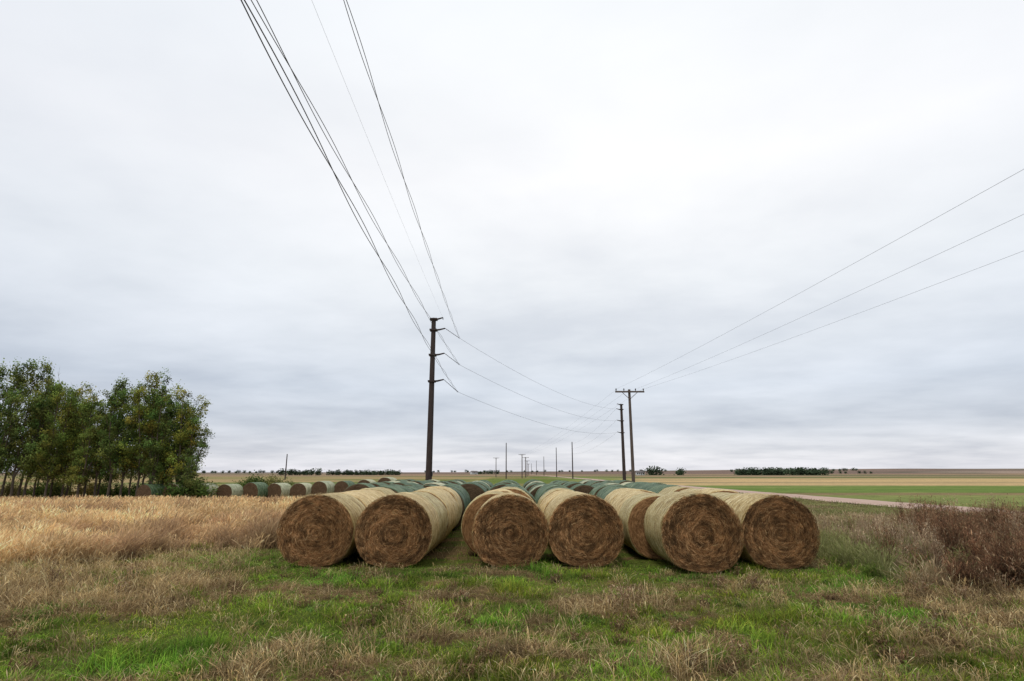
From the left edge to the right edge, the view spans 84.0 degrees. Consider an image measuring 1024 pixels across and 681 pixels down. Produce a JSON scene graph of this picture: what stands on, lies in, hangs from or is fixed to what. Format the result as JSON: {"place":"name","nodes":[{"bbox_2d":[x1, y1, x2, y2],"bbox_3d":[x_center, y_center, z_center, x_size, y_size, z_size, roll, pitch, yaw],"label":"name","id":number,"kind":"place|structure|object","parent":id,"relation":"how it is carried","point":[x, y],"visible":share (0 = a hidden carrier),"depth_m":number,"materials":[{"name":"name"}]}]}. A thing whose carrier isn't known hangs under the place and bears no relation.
{"place":"outdoors","nodes":[
{"label":"outdoors","id":0,"kind":"place"},
{"bbox_2d":[0,493,303,567],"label":"tall dry grass","id":1,"kind":"structure","parent":0,"point":[76,525],"depth_m":17.51,"materials":[{"name":"beige plant"}]},
{"bbox_2d":[0,469,1023,680],"bbox_3d":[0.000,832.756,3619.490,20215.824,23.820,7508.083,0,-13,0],"label":"ground","id":2,"kind":"structure","parent":0,"point":[893,485],"depth_m":9.80,"materials":[{"name":"green plant"}]},
{"bbox_2d":[0,358,20,449],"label":"cottonwood tree","id":3,"kind":"object","parent":2,"relation":"on","point":[2,372],"visible":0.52,"depth_m":48.65,"materials":[{"name":"green plant"}]},
{"bbox_2d":[0,366,33,497],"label":"cottonwood tree","id":4,"kind":"object","parent":2,"relation":"on","point":[3,484],"visible":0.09,"depth_m":52.12,"materials":[{"name":"green plant"}]},
{"bbox_2d":[0,478,33,497],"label":"shrub","id":5,"kind":"object","parent":2,"relation":"on","point":[7,488],"visible":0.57,"depth_m":54.04,"materials":[{"name":"green plant"}]},
{"bbox_2d":[0,356,39,476],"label":"cottonwood tree","id":6,"kind":"object","parent":2,"relation":"on","point":[9,400],"visible":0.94,"depth_m":46.61,"materials":[{"name":"green plant"}]},
{"bbox_2d":[0,358,63,497],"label":"cottonwood tree","id":7,"kind":"object","parent":2,"relation":"on","point":[40,404],"visible":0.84,"depth_m":47.30,"materials":[{"name":"green plant"}]},
{"bbox_2d":[13,378,53,497],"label":"cottonwood tree","id":8,"kind":"object","parent":2,"relation":"on","point":[21,482],"visible":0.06,"depth_m":52.98,"materials":[{"name":"green plant"}]},
{"bbox_2d":[9,356,64,496],"bbox_3d":[-40.374,7.466,48.064,4.038,12.361,3.564,6,-14,-23],"label":"cottonwood tree","id":9,"kind":"object","parent":2,"relation":"on","point":[30,471],"visible":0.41,"depth_m":47.63,"materials":[{"name":"green plant"}]},
{"bbox_2d":[21,477,55,496],"bbox_3d":[-45.394,14.260,55.323,3.583,2.394,4.185,5,-14,-20],"label":"shrub","id":10,"kind":"object","parent":2,"relation":"on","point":[37,491],"visible":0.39,"depth_m":54.72,"materials":[{"name":"green plant"}]},
{"bbox_2d":[30,383,68,497],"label":"cottonwood tree","id":11,"kind":"object","parent":2,"relation":"on","point":[34,489],"visible":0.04,"depth_m":51.43,"materials":[{"name":"green plant"}]},
{"bbox_2d":[35,482,75,496],"bbox_3d":[-43.451,14.181,54.432,3.256,2.111,4.121,10,-17,-38],"label":"shrub","id":12,"kind":"object","parent":2,"relation":"on","point":[56,490],"visible":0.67,"depth_m":53.61,"materials":[{"name":"green plant"}]},
{"bbox_2d":[34,387,80,497],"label":"cottonwood tree","id":13,"kind":"object","parent":2,"relation":"on","point":[51,488],"visible":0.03,"depth_m":51.47,"materials":[{"name":"green plant"}]},
{"bbox_2d":[31,368,87,497],"bbox_3d":[-37.696,7.831,47.370,3.485,11.250,3.425,0,-13,0],"label":"cottonwood tree","id":14,"kind":"object","parent":2,"relation":"on","point":[68,430],"visible":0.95,"depth_m":46.99,"materials":[{"name":"green plant"}]},
{"bbox_2d":[37,381,96,496],"bbox_3d":[-37.583,8.445,48.402,3.468,10.604,4.380,-6,-15,26],"label":"cottonwood tree","id":15,"kind":"object","parent":2,"relation":"on","point":[67,446],"visible":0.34,"depth_m":47.68,"materials":[{"name":"green plant"}]},
{"bbox_2d":[48,392,89,496],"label":"cottonwood tree","id":16,"kind":"object","parent":2,"relation":"on","point":[66,493],"visible":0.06,"depth_m":52.28,"materials":[{"name":"green plant"}]},
{"bbox_2d":[63,480,106,496],"bbox_3d":[-40.394,14.085,54.110,3.300,2.168,3.543,0,-13,1],"label":"shrub","id":17,"kind":"object","parent":2,"relation":"on","point":[89,488],"visible":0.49,"depth_m":53.76,"materials":[{"name":"green plant"}]},
{"bbox_2d":[51,384,119,497],"bbox_3d":[-35.062,8.426,47.143,3.825,9.972,3.283,3,-14,-14],"label":"cottonwood tree","id":18,"kind":"object","parent":2,"relation":"on","point":[80,476],"visible":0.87,"depth_m":46.87,"materials":[{"name":"green plant"}]},
{"bbox_2d":[71,395,113,497],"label":"cottonwood tree","id":19,"kind":"object","parent":2,"relation":"on","point":[89,481],"visible":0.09,"depth_m":51.70,"materials":[{"name":"green plant"}]},
{"bbox_2d":[69,378,130,497],"bbox_3d":[-34.912,8.414,48.285,3.793,10.596,3.513,0,-13,1],"label":"cottonwood tree","id":20,"kind":"object","parent":2,"relation":"on","point":[96,447],"visible":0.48,"depth_m":47.70,"materials":[{"name":"green plant"}]},
{"bbox_2d":[80,398,122,496],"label":"cottonwood tree","id":21,"kind":"object","parent":2,"relation":"on","point":[108,477],"visible":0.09,"depth_m":52.61,"materials":[{"name":"green plant"}]},
{"bbox_2d":[97,480,132,496],"bbox_3d":[-37.389,14.044,53.844,3.720,2.128,3.185,9,-16,-33],"label":"shrub","id":22,"kind":"object","parent":2,"relation":"on","point":[114,492],"visible":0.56,"depth_m":53.42,"materials":[{"name":"green plant"}]},
{"bbox_2d":[97,384,133,497],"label":"cottonwood tree","id":23,"kind":"object","parent":2,"relation":"on","point":[118,476],"visible":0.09,"depth_m":54.04,"materials":[{"name":"green plant"}]},
{"bbox_2d":[88,373,143,496],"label":"cottonwood tree","id":24,"kind":"object","parent":2,"relation":"on","point":[110,450],"visible":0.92,"depth_m":46.94,"materials":[{"name":"green plant"}]},
{"bbox_2d":[119,482,135,497],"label":"shrub","id":25,"kind":"object","parent":2,"relation":"on","point":[132,492],"visible":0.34,"depth_m":53.38,"materials":[{"name":"green plant"}]},
{"bbox_2d":[100,379,162,497],"bbox_3d":[-32.138,8.347,47.894,2.824,10.536,3.970,-9,-16,35],"label":"cottonwood tree","id":26,"kind":"object","parent":2,"relation":"on","point":[129,474],"visible":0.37,"depth_m":47.48,"materials":[{"name":"green plant"}]},
{"bbox_2d":[122,388,158,496],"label":"cottonwood tree","id":27,"kind":"object","parent":2,"relation":"on","point":[135,478],"visible":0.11,"depth_m":52.85,"materials":[{"name":"green plant"}]},
{"bbox_2d":[115,370,172,496],"bbox_3d":[-30.924,7.935,47.685,3.669,11.228,4.148,-6,-14,23],"label":"cottonwood tree","id":28,"kind":"object","parent":2,"relation":"on","point":[139,408],"visible":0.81,"depth_m":47.26,"materials":[{"name":"green plant"}]},
{"bbox_2d":[136,484,164,497],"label":"hay bale","id":29,"kind":"object","parent":2,"relation":"on","point":[146,489],"visible":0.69,"depth_m":45.86,"materials":[{"name":"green plant"}]},
{"bbox_2d":[124,367,182,485],"bbox_3d":[-29.680,7.808,47.225,3.184,11.248,3.608,1,-13,-4],"label":"cottonwood tree","id":30,"kind":"object","parent":2,"relation":"on","point":[149,466],"visible":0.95,"depth_m":47.40,"materials":[{"name":"green plant"}]},
{"bbox_2d":[132,383,174,476],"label":"cottonwood tree","id":31,"kind":"object","parent":2,"relation":"on","point":[156,424],"visible":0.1,"depth_m":53.41,"materials":[{"name":"green plant"}]},
{"bbox_2d":[149,392,175,482],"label":"cottonwood tree","id":32,"kind":"object","parent":2,"relation":"on","point":[165,415],"visible":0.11,"depth_m":53.68,"materials":[{"name":"green plant"}]},
{"bbox_2d":[147,382,194,484],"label":"cottonwood tree","id":33,"kind":"object","parent":2,"relation":"on","point":[169,410],"visible":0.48,"depth_m":48.37,"materials":[{"name":"green plant"}]},
{"bbox_2d":[154,379,211,484],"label":"cottonwood tree","id":34,"kind":"object","parent":2,"relation":"on","point":[178,436],"visible":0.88,"depth_m":47.61,"materials":[{"name":"green plant"}]},
{"bbox_2d":[156,468,219,498],"bbox_3d":[-27.180,12.061,47.157,4.578,3.058,5.348,11,-17,-39],"label":"shrub","id":35,"kind":"object","parent":2,"relation":"on","point":[176,489],"visible":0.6,"depth_m":46.12,"materials":[{"name":"green plant"}]},
{"bbox_2d":[173,399,214,495],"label":"cottonwood tree","id":36,"kind":"object","parent":2,"relation":"on","point":[190,464],"visible":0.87,"depth_m":47.14,"materials":[{"name":"green plant"}]},
{"bbox_2d":[179,477,219,497],"bbox_3d":[-26.290,12.462,47.809,3.867,2.506,4.894,3,-13,-11],"label":"shrub","id":37,"kind":"object","parent":2,"relation":"on","point":[200,486],"visible":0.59,"depth_m":46.63,"materials":[{"name":"green plant"}]},
{"bbox_2d":[201,483,217,497],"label":"hay bale","id":38,"kind":"object","parent":2,"relation":"on","point":[213,485],"visible":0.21,"depth_m":47.93,"materials":[{"name":"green plant"}]},
{"bbox_2d":[216,484,242,497],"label":"hay bale","id":39,"kind":"object","parent":2,"relation":"on","point":[228,490],"visible":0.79,"depth_m":48.10,"materials":[{"name":"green plant"}]},
{"bbox_2d":[201,469,278,472],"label":"distant treeline","id":40,"kind":"object","parent":2,"relation":"on","point":[238,471],"visible":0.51,"depth_m":1373.96,"materials":[{"name":"green plant"}]},
{"bbox_2d":[234,474,263,486],"bbox_3d":[-29.256,16.129,63.579,3.867,2.506,4.894,-2,-13,9],"label":"shrub","id":41,"kind":"object","parent":2,"relation":"on","point":[251,479],"visible":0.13,"depth_m":63.43,"materials":[{"name":"green plant"}]},
{"bbox_2d":[232,470,268,486],"bbox_3d":[-28.876,16.057,64.132,4.379,2.925,5.116,-1,-13,4],"label":"shrub","id":42,"kind":"object","parent":2,"relation":"on","point":[258,477],"visible":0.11,"depth_m":63.69,"materials":[{"name":"green plant"}]},
{"bbox_2d":[243,482,267,497],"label":"hay bale","id":43,"kind":"object","parent":2,"relation":"on","point":[255,489],"visible":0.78,"depth_m":49.11,"materials":[{"name":"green plant"}]},
{"bbox_2d":[265,473,282,484],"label":"shrub","id":44,"kind":"object","parent":2,"relation":"on","point":[271,480],"visible":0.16,"depth_m":64.66,"materials":[{"name":"green plant"}]},
{"bbox_2d":[267,483,290,498],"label":"hay bale","id":45,"kind":"object","parent":2,"relation":"on","point":[277,489],"visible":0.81,"depth_m":49.89,"materials":[{"name":"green plant"}]},
{"bbox_2d":[277,468,322,474],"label":"distant treeline","id":46,"kind":"object","parent":2,"relation":"on","point":[304,472],"visible":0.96,"depth_m":473.19,"materials":[{"name":"green plant"}]},
{"bbox_2d":[290,483,311,497],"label":"hay bale","id":47,"kind":"object","parent":2,"relation":"on","point":[300,489],"visible":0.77,"depth_m":50.56,"materials":[{"name":"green plant"}]},
{"bbox_2d":[277,492,365,566],"bbox_3d":[-4.212,4.259,12.961,1.783,1.614,1.658,0,-13,1],"label":"hay bale","id":48,"kind":"object","parent":2,"relation":"on","point":[317,530],"visible":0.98,"depth_m":12.23,"materials":[{"name":"plant"}]},
{"bbox_2d":[311,481,334,494],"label":"hay bale","id":49,"kind":"object","parent":2,"relation":"on","point":[320,487],"visible":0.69,"depth_m":51.14,"materials":[{"name":"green plant"}]},
{"bbox_2d":[334,481,354,492],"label":"hay bale","id":50,"kind":"object","parent":2,"relation":"on","point":[340,486],"visible":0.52,"depth_m":51.89,"materials":[{"name":"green plant"}]},
{"bbox_2d":[339,491,375,552],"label":"hay bale","id":51,"kind":"object","parent":2,"relation":"on","point":[366,499],"visible":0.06,"depth_m":14.39,"materials":[{"name":"plant"}]},
{"bbox_2d":[344,483,375,491],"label":"hay bale","id":52,"kind":"object","parent":2,"relation":"on","point":[358,486],"visible":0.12,"depth_m":25.66,"materials":[{"name":"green plant"}]},
{"bbox_2d":[326,469,401,474],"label":"distant treeline","id":53,"kind":"object","parent":2,"relation":"on","point":[367,472],"visible":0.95,"depth_m":490.38,"materials":[{"name":"green plant"}]},
{"bbox_2d":[346,489,384,498],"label":"hay bale","id":54,"kind":"object","parent":2,"relation":"on","point":[376,494],"visible":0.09,"depth_m":15.93,"materials":[{"name":"plant"}]},
{"bbox_2d":[360,487,395,494],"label":"hay bale","id":55,"kind":"object","parent":2,"relation":"on","point":[386,491],"visible":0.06,"depth_m":17.40,"materials":[{"name":"plant"}]},
{"bbox_2d":[377,477,396,482],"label":"hay bale","id":56,"kind":"object","parent":2,"relation":"on","point":[383,479],"visible":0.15,"depth_m":53.90,"materials":[{"name":"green plant"}]},
{"bbox_2d":[379,485,406,492],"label":"hay bale","id":57,"kind":"object","parent":2,"relation":"on","point":[395,489],"visible":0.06,"depth_m":18.87,"materials":[{"name":"green plastic"}]},
{"bbox_2d":[354,491,439,567],"bbox_3d":[-2.520,4.224,12.848,1.759,1.628,1.625,1,-13,0],"label":"hay bale","id":58,"kind":"object","parent":2,"relation":"on","point":[393,530],"visible":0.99,"depth_m":12.13,"materials":[{"name":"plant"}]},
{"bbox_2d":[410,492,447,552],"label":"hay bale","id":59,"kind":"object","parent":2,"relation":"on","point":[438,505],"visible":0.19,"depth_m":14.33,"materials":[{"name":"plant"}]},
{"bbox_2d":[413,489,454,541],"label":"hay bale","id":60,"kind":"object","parent":2,"relation":"on","point":[444,499],"visible":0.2,"depth_m":15.68,"materials":[{"name":"plant"}]},
{"bbox_2d":[425,317,444,479],"bbox_3d":[-5.802,5.050,42.974,1.187,14.153,0.550,0,-13,0],"label":"utility pole","id":61,"kind":"object","parent":2,"relation":"on","point":[429,450],"visible":0.89,"depth_m":42.93,"materials":[{"name":"wood"}]},
{"bbox_2d":[241,0,616,453],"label":"power lines","id":62,"kind":"object","parent":61,"relation":"attached to","point":[343,162],"visible":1,"depth_m":11.82,"materials":[{"name":"metal"}]},
{"bbox_2d":[420,488,457,527],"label":"hay bale","id":63,"kind":"object","parent":2,"relation":"on","point":[452,499],"visible":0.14,"depth_m":17.41,"materials":[{"name":"plant"}]},
{"bbox_2d":[427,486,461,526],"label":"hay bale","id":64,"kind":"object","parent":2,"relation":"on","point":[455,495],"visible":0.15,"depth_m":18.79,"materials":[{"name":"plant"}]},
{"bbox_2d":[445,486,466,528],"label":"hay bale","id":65,"kind":"object","parent":2,"relation":"on","point":[463,500],"visible":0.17,"depth_m":19.87,"materials":[{"name":"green plant"}]},
{"bbox_2d":[443,485,469,505],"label":"hay bale","id":66,"kind":"object","parent":2,"relation":"on","point":[463,492],"visible":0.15,"depth_m":21.88,"materials":[{"name":"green plant"}]},
{"bbox_2d":[460,482,486,500],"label":"hay bale","id":67,"kind":"object","parent":2,"relation":"on","point":[474,490],"visible":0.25,"depth_m":24.00,"materials":[{"name":"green plant"}]},
{"bbox_2d":[461,491,503,553],"bbox_3d":[-0.410,4.597,14.411,1.668,1.489,1.553,0,-13,0],"label":"hay bale","id":68,"kind":"object","parent":2,"relation":"on","point":[472,509],"visible":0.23,"depth_m":13.72,"materials":[{"name":"plant"}]},
{"bbox_2d":[471,492,549,567],"bbox_3d":[-0.048,4.226,12.875,1.779,1.607,1.691,1,-13,-1],"label":"hay bale","id":69,"kind":"object","parent":2,"relation":"on","point":[509,528],"visible":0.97,"depth_m":12.12,"materials":[{"name":"plant"}]},
{"bbox_2d":[0,510,1022,679],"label":"dry weed clumps","id":70,"kind":"object","parent":2,"relation":"on","point":[927,536],"visible":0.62,"depth_m":8.64,"materials":[{"name":"brown plant"}]},
{"bbox_2d":[0,521,1023,680],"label":"dry grass thatch","id":71,"kind":"object","parent":2,"relation":"on","point":[562,598],"visible":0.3,"depth_m":7.88,"materials":[{"name":"beige plant"}]},
{"bbox_2d":[0,542,1023,680],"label":"straw tufts","id":72,"kind":"object","parent":2,"relation":"on","point":[7,571],"visible":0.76,"depth_m":7.45,"materials":[{"name":"beige plant"}]},
{"bbox_2d":[499,487,532,500],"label":"hay bale","id":73,"kind":"object","parent":2,"relation":"on","point":[518,491],"visible":0.11,"depth_m":16.91,"materials":[{"name":"plant"}]},
{"bbox_2d":[529,485,542,496],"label":"hay bale","id":74,"kind":"object","parent":2,"relation":"on","point":[533,491],"visible":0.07,"depth_m":24.14,"materials":[{"name":"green plant"}]},
{"bbox_2d":[424,469,666,472],"bbox_3d":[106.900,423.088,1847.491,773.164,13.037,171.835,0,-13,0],"label":"distant treeline","id":75,"kind":"object","parent":2,"relation":"on","point":[544,471],"visible":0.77,"depth_m":1814.77,"materials":[{"name":"green plant"}]},
{"bbox_2d":[535,485,564,503],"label":"hay bale","id":76,"kind":"object","parent":2,"relation":"on","point":[540,493],"visible":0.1,"depth_m":20.33,"materials":[{"name":"green plastic"}]},
{"bbox_2d":[539,490,569,511],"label":"hay bale","id":77,"kind":"object","parent":2,"relation":"on","point":[546,501],"visible":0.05,"depth_m":15.91,"materials":[{"name":"plant"}]},
{"bbox_2d":[537,488,572,505],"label":"hay bale","id":78,"kind":"object","parent":2,"relation":"on","point":[542,497],"visible":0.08,"depth_m":17.14,"materials":[{"name":"plant"}]},
{"bbox_2d":[544,491,585,514],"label":"hay bale","id":79,"kind":"object","parent":2,"relation":"on","point":[553,500],"visible":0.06,"depth_m":14.76,"materials":[{"name":"plant"}]},
{"bbox_2d":[570,484,594,493],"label":"hay bale","id":80,"kind":"object","parent":2,"relation":"on","point":[585,488],"visible":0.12,"depth_m":24.09,"materials":[{"name":"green plant"}]},
{"bbox_2d":[545,492,624,566],"bbox_3d":[1.580,4.249,12.944,1.793,1.608,1.660,3,-13,1],"label":"hay bale","id":81,"kind":"object","parent":2,"relation":"on","point":[585,529],"visible":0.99,"depth_m":12.21,"materials":[{"name":"plant"}]},
{"bbox_2d":[589,484,608,495],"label":"hay bale","id":82,"kind":"object","parent":2,"relation":"on","point":[596,490],"visible":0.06,"depth_m":22.70,"materials":[{"name":"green plant"}]},
{"bbox_2d":[597,485,628,496],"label":"hay bale","id":83,"kind":"object","parent":2,"relation":"on","point":[602,491],"visible":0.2,"depth_m":21.48,"materials":[{"name":"green plastic"}]},
{"bbox_2d":[601,487,625,498],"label":"hay bale","id":84,"kind":"object","parent":2,"relation":"on","point":[605,494],"visible":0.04,"depth_m":20.11,"materials":[{"name":"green plant"}]},
{"bbox_2d":[604,488,633,503],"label":"hay bale","id":85,"kind":"object","parent":2,"relation":"on","point":[611,496],"visible":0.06,"depth_m":18.54,"materials":[{"name":"plant"}]},
{"bbox_2d":[616,404,625,479],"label":"utility pole","id":86,"kind":"object","parent":2,"relation":"on","point":[621,409],"visible":0.91,"depth_m":98.41,"materials":[{"name":"wood"}]},
{"bbox_2d":[615,388,643,481],"bbox_3d":[9.950,8.584,47.228,2.450,9.233,0.410,0,-13,0],"label":"crossarm utility pole","id":87,"kind":"object","parent":2,"relation":"on","point":[629,392],"visible":0.92,"depth_m":47.50,"materials":[{"name":"brown wood"}]},
{"bbox_2d":[537,169,1023,449],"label":"distribution wires","id":88,"kind":"object","parent":87,"relation":"attached to","point":[842,298],"visible":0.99,"depth_m":19.90,"materials":[{"name":"metal"}]},
{"bbox_2d":[612,491,647,546],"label":"hay bale","id":89,"kind":"object","parent":2,"relation":"on","point":[617,504],"visible":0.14,"depth_m":15.32,"materials":[{"name":"plant"}]},
{"bbox_2d":[611,489,653,503],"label":"hay bale","id":90,"kind":"object","parent":2,"relation":"on","point":[621,493],"visible":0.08,"depth_m":17.14,"materials":[{"name":"plant"}]},
{"bbox_2d":[619,493,664,559],"bbox_3d":[3.484,4.486,13.875,1.602,1.457,1.544,0,-13,2],"label":"hay bale","id":91,"kind":"object","parent":2,"relation":"on","point":[633,509],"visible":0.35,"depth_m":13.22,"materials":[{"name":"plant"}]},
{"bbox_2d":[642,465,664,474],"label":"distant treeline","id":92,"kind":"object","parent":2,"relation":"on","point":[653,471],"visible":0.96,"depth_m":494.98,"materials":[{"name":"green plant"}]},
{"bbox_2d":[648,484,680,492],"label":"hay bale","id":93,"kind":"object","parent":2,"relation":"on","point":[657,489],"visible":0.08,"depth_m":20.23,"materials":[{"name":"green plant"}]},
{"bbox_2d":[658,486,694,494],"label":"hay bale","id":94,"kind":"object","parent":2,"relation":"on","point":[667,490],"visible":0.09,"depth_m":18.73,"materials":[{"name":"plant"}]},
{"bbox_2d":[644,491,744,573],"bbox_3d":[3.861,4.085,12.323,1.812,1.689,1.634,2,-13,-1],"label":"hay bale","id":95,"kind":"object","parent":2,"relation":"on","point":[697,531],"visible":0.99,"depth_m":11.61,"materials":[{"name":"plant"}]},
{"bbox_2d":[694,488,737,493],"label":"hay bale","id":96,"kind":"object","parent":2,"relation":"on","point":[708,490],"visible":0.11,"depth_m":15.40,"materials":[{"name":"plant"}]},
{"bbox_2d":[709,492,741,500],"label":"hay bale","id":97,"kind":"object","parent":2,"relation":"on","point":[723,496],"visible":0.04,"depth_m":14.14,"materials":[{"name":"plant"}]},
{"bbox_2d":[725,492,820,569],"bbox_3d":[5.615,4.186,12.660,1.776,1.620,1.637,1,-13,-1],"label":"hay bale","id":98,"kind":"object","parent":2,"relation":"on","point":[783,530],"visible":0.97,"depth_m":11.93,"materials":[{"name":"plant"}]},
{"bbox_2d":[734,467,828,474],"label":"distant treeline","id":99,"kind":"object","parent":2,"relation":"on","point":[775,471],"visible":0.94,"depth_m":490.90,"materials":[{"name":"green plant"}]},
{"bbox_2d":[738,492,1014,588],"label":"roadside weeds","id":100,"kind":"object","parent":2,"relation":"on","point":[831,542],"visible":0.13,"depth_m":12.43,"materials":[{"name":"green plant"}]},
{"bbox_2d":[887,492,1023,592],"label":"red weed thicket","id":101,"kind":"object","parent":2,"relation":"on","point":[1006,557],"visible":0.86,"depth_m":11.60,"materials":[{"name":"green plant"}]},
{"bbox_2d":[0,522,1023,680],"bbox_3d":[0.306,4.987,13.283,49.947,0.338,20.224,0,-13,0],"label":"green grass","id":102,"kind":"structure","parent":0,"point":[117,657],"depth_m":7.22,"materials":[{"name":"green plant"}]},
{"bbox_2d":[0,0,1023,471],"label":"sky","id":103,"kind":"structure","parent":0,"point":[602,192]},
{"bbox_2d":[530,474,1020,512],"bbox_3d":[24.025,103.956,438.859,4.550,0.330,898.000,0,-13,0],"label":"dirt road","id":104,"kind":"structure","parent":0,"point":[863,501],"depth_m":40.89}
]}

